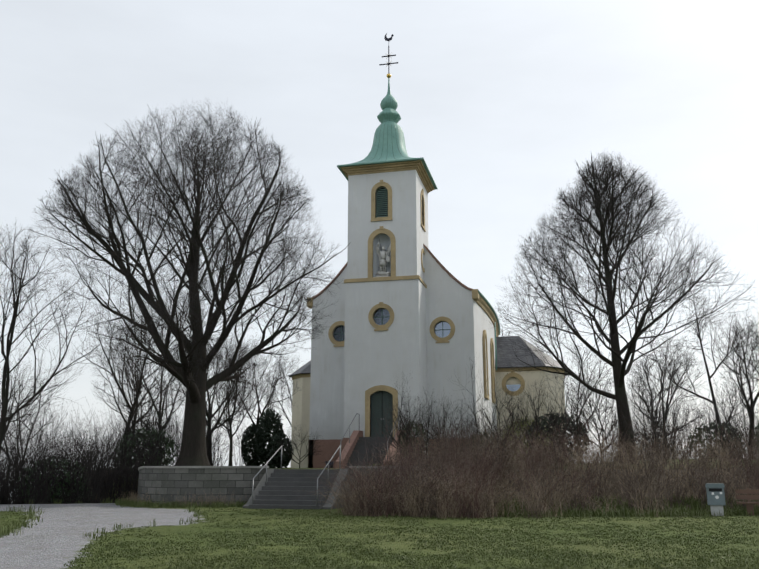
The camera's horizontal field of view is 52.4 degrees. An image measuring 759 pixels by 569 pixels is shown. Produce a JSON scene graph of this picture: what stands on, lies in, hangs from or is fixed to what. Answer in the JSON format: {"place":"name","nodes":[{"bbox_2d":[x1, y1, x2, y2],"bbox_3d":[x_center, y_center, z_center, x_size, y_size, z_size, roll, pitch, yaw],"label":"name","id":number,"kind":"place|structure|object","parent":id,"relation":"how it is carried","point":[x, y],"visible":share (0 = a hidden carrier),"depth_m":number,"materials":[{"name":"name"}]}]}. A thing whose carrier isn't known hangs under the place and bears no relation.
{"place":"outdoors","nodes":[
{"label":"outdoors","id":0,"kind":"place"},
{"bbox_2d":[0,459,758,568],"bbox_3d":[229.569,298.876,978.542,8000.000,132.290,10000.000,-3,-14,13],"label":"ground","id":1,"kind":"structure","parent":0,"point":[54,539],"depth_m":19.24,"materials":[{"name":"green plant"}]},
{"bbox_2d":[22,99,350,465],"bbox_3d":[-9.072,-0.221,37.778,15.082,18.237,15.552,-3,-14,13],"label":"lime tree","id":2,"kind":"object","parent":1,"relation":"on","point":[189,373],"visible":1,"depth_m":36.09,"materials":[{"name":"brown plant"}]},
{"bbox_2d":[241,423,265,465],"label":"bush","id":3,"kind":"object","parent":1,"relation":"on","point":[249,460],"visible":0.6,"depth_m":50.42,"materials":[{"name":"green plant"}]},
{"bbox_2d":[255,408,283,467],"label":"bush","id":4,"kind":"object","parent":1,"relation":"on","point":[267,420],"visible":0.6,"depth_m":49.10,"materials":[{"name":"green plant"}]},
{"bbox_2d":[266,433,292,467],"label":"bush","id":5,"kind":"object","parent":1,"relation":"on","point":[276,462],"visible":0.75,"depth_m":47.92,"materials":[{"name":"green plant"}]},
{"bbox_2d":[137,413,431,509],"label":"stairs and walls","id":6,"kind":"structure","parent":1,"relation":"on","point":[262,487],"depth_m":31.17,"materials":[{"name":"stone"}]},
{"bbox_2d":[270,423,323,468],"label":"bare shrub","id":7,"kind":"object","parent":1,"relation":"on","point":[291,441],"visible":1,"depth_m":42.89,"materials":[{"name":"brown plant"}]},
{"bbox_2d":[325,461,333,468],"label":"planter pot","id":8,"kind":"object","parent":1,"relation":"on","point":[326,462],"visible":0.65,"depth_m":42.42,"materials":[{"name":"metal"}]},
{"bbox_2d":[0,221,758,503],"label":"trees","id":9,"kind":"object","parent":1,"relation":"on","point":[232,394],"visible":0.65,"depth_m":47.43,"materials":[{"name":"brown plant"}]},
{"bbox_2d":[0,368,758,503],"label":"thicket","id":10,"kind":"object","parent":1,"relation":"on","point":[89,459],"visible":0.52,"depth_m":36.56,"materials":[{"name":"brown plant"}]},
{"bbox_2d":[0,463,758,538],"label":"grass tufts","id":11,"kind":"object","parent":1,"relation":"on","point":[695,509],"visible":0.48,"depth_m":25.88,"materials":[{"name":"plant"}]},
{"bbox_2d":[0,422,758,503],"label":"bushes","id":12,"kind":"object","parent":1,"relation":"on","point":[169,453],"visible":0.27,"depth_m":38.44,"materials":[{"name":"green plant"}]},
{"bbox_2d":[0,505,758,568],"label":"grass tufts","id":13,"kind":"object","parent":1,"relation":"on","point":[448,560],"visible":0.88,"depth_m":16.55,"materials":[{"name":"green plant"}]},
{"bbox_2d":[385,409,405,455],"bbox_3d":[0.821,7.389,37.366,1.422,3.184,1.753,-3,-14,13],"label":"bare shrub","id":14,"kind":"object","parent":1,"relation":"on","point":[399,430],"visible":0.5,"depth_m":37.26,"materials":[{"name":"brown plant"}]},
{"bbox_2d":[381,371,422,455],"bbox_3d":[0.890,5.885,33.781,2.305,4.457,2.001,-3,-14,13],"label":"sapling","id":15,"kind":"object","parent":1,"relation":"on","point":[400,411],"visible":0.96,"depth_m":34.24,"materials":[{"name":"brown plant"}]},
{"bbox_2d":[375,391,436,454],"bbox_3d":[1.516,7.039,37.894,3.164,4.102,3.713,-3,-14,13],"label":"bare shrub","id":16,"kind":"object","parent":1,"relation":"on","point":[409,423],"visible":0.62,"depth_m":37.81,"materials":[{"name":"brown plant"}]},
{"bbox_2d":[399,420,429,455],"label":"evergreen shrub","id":17,"kind":"object","parent":1,"relation":"on","point":[414,434],"visible":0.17,"depth_m":41.48,"materials":[{"name":"green plant"}]},
{"bbox_2d":[289,33,566,467],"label":"church","id":18,"kind":"structure","parent":1,"relation":"on","point":[412,305],"depth_m":50.25,"materials":[{"name":"white paint"}]},
{"bbox_2d":[418,388,447,461],"bbox_3d":[2.362,5.984,32.384,1.407,3.620,2.160,-3,-14,13],"label":"sapling","id":19,"kind":"object","parent":1,"relation":"on","point":[428,418],"visible":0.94,"depth_m":32.21,"materials":[{"name":"brown plant"}]},
{"bbox_2d":[115,398,758,518],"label":"bank brush","id":20,"kind":"object","parent":1,"relation":"on","point":[444,490],"visible":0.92,"depth_m":27.38,"materials":[{"name":"brown plant"}]},
{"bbox_2d":[416,393,480,449],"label":"bare shrub","id":21,"kind":"object","parent":1,"relation":"on","point":[439,417],"visible":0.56,"depth_m":40.53,"materials":[{"name":"brown plant"}]},
{"bbox_2d":[451,398,473,443],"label":"sapling","id":22,"kind":"object","parent":1,"relation":"on","point":[461,419],"visible":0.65,"depth_m":35.99,"materials":[{"name":"brown plant"}]},
{"bbox_2d":[451,411,506,449],"bbox_3d":[4.974,7.662,38.239,3.029,3.009,2.992,-3,-14,13],"label":"bare shrub","id":23,"kind":"object","parent":1,"relation":"on","point":[476,429],"visible":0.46,"depth_m":38.09,"materials":[{"name":"brown plant"}]},
{"bbox_2d":[455,357,506,443],"bbox_3d":[4.229,5.268,32.360,2.806,5.012,2.554,-3,-14,13],"label":"sapling","id":24,"kind":"object","parent":1,"relation":"on","point":[476,402],"visible":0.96,"depth_m":32.51,"materials":[{"name":"brown plant"}]},
{"bbox_2d":[464,432,504,455],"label":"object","id":25,"kind":"object","parent":1,"relation":"on","point":[484,440],"visible":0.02,"depth_m":43.87,"materials":[{"name":"green plant"}]},
{"bbox_2d":[465,378,531,452],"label":"bare shrub","id":26,"kind":"object","parent":1,"relation":"on","point":[495,408],"visible":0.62,"depth_m":42.13,"materials":[{"name":"brown plant"}]},
{"bbox_2d":[498,383,530,454],"bbox_3d":[5.983,6.340,34.603,1.932,3.949,1.802,-8,-16,31],"label":"sapling","id":27,"kind":"object","parent":1,"relation":"on","point":[512,415],"visible":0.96,"depth_m":34.67,"materials":[{"name":"brown plant"}]},
{"bbox_2d":[501,415,554,458],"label":"spring shrub","id":28,"kind":"object","parent":1,"relation":"on","point":[522,435],"visible":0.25,"depth_m":47.05,"materials":[{"name":"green plant"}]},
{"bbox_2d":[505,376,565,448],"bbox_3d":[7.831,6.827,38.622,3.616,4.653,3.555,-3,-14,13],"label":"bare shrub","id":29,"kind":"object","parent":1,"relation":"on","point":[536,421],"visible":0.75,"depth_m":38.28,"materials":[{"name":"brown plant"}]},
{"bbox_2d":[524,413,588,464],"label":"bush","id":30,"kind":"object","parent":1,"relation":"on","point":[547,420],"visible":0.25,"depth_m":45.14,"materials":[{"name":"black plant"}]},
{"bbox_2d":[539,363,593,448],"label":"bare shrub","id":31,"kind":"object","parent":1,"relation":"on","point":[564,414],"visible":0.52,"depth_m":42.27,"materials":[{"name":"brown plant"}]},
{"bbox_2d":[549,364,601,445],"bbox_3d":[8.970,5.886,34.470,2.127,4.737,2.380,12,-18,-42],"label":"sapling","id":32,"kind":"object","parent":1,"relation":"on","point":[575,409],"visible":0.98,"depth_m":34.40,"materials":[{"name":"brown plant"}]},
{"bbox_2d":[561,367,639,456],"bbox_3d":[11.244,6.640,39.579,4.292,5.126,4.132,-3,-14,13],"label":"bare shrub","id":33,"kind":"object","parent":1,"relation":"on","point":[599,415],"visible":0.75,"depth_m":39.60,"materials":[{"name":"brown plant"}]},
{"bbox_2d":[486,151,755,463],"bbox_3d":[12.165,0.712,39.465,14.009,16.666,14.147,-3,-14,13],"label":"lime tree","id":34,"kind":"object","parent":1,"relation":"on","point":[611,212],"visible":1,"depth_m":39.49,"materials":[{"name":"brown plant"}]},
{"bbox_2d":[620,357,658,462],"bbox_3d":[11.937,5.727,35.278,2.048,5.270,2.626,-3,-14,13],"label":"sapling","id":35,"kind":"object","parent":1,"relation":"on","point":[633,412],"visible":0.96,"depth_m":35.48,"materials":[{"name":"brown plant"}]},
{"bbox_2d":[705,483,725,515],"bbox_3d":[11.126,7.122,25.478,0.600,1.050,0.490,-5,-14,21],"label":"litter bin","id":36,"kind":"object","parent":1,"relation":"on","point":[716,498],"visible":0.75,"depth_m":25.32,"materials":[{"name":"metal"}]},
{"bbox_2d":[718,371,758,453],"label":"sapling","id":37,"kind":"object","parent":1,"relation":"on","point":[742,397],"visible":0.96,"depth_m":35.79,"materials":[{"name":"brown plant"}]},
{"bbox_2d":[735,488,758,515],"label":"park bench","id":38,"kind":"object","parent":1,"relation":"on","point":[749,504],"visible":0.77,"depth_m":25.80,"materials":[{"name":"brown wood"}]},
{"bbox_2d":[0,0,758,479],"label":"sky","id":39,"kind":"structure","parent":0,"point":[500,100],"materials":[{"name":"white"}]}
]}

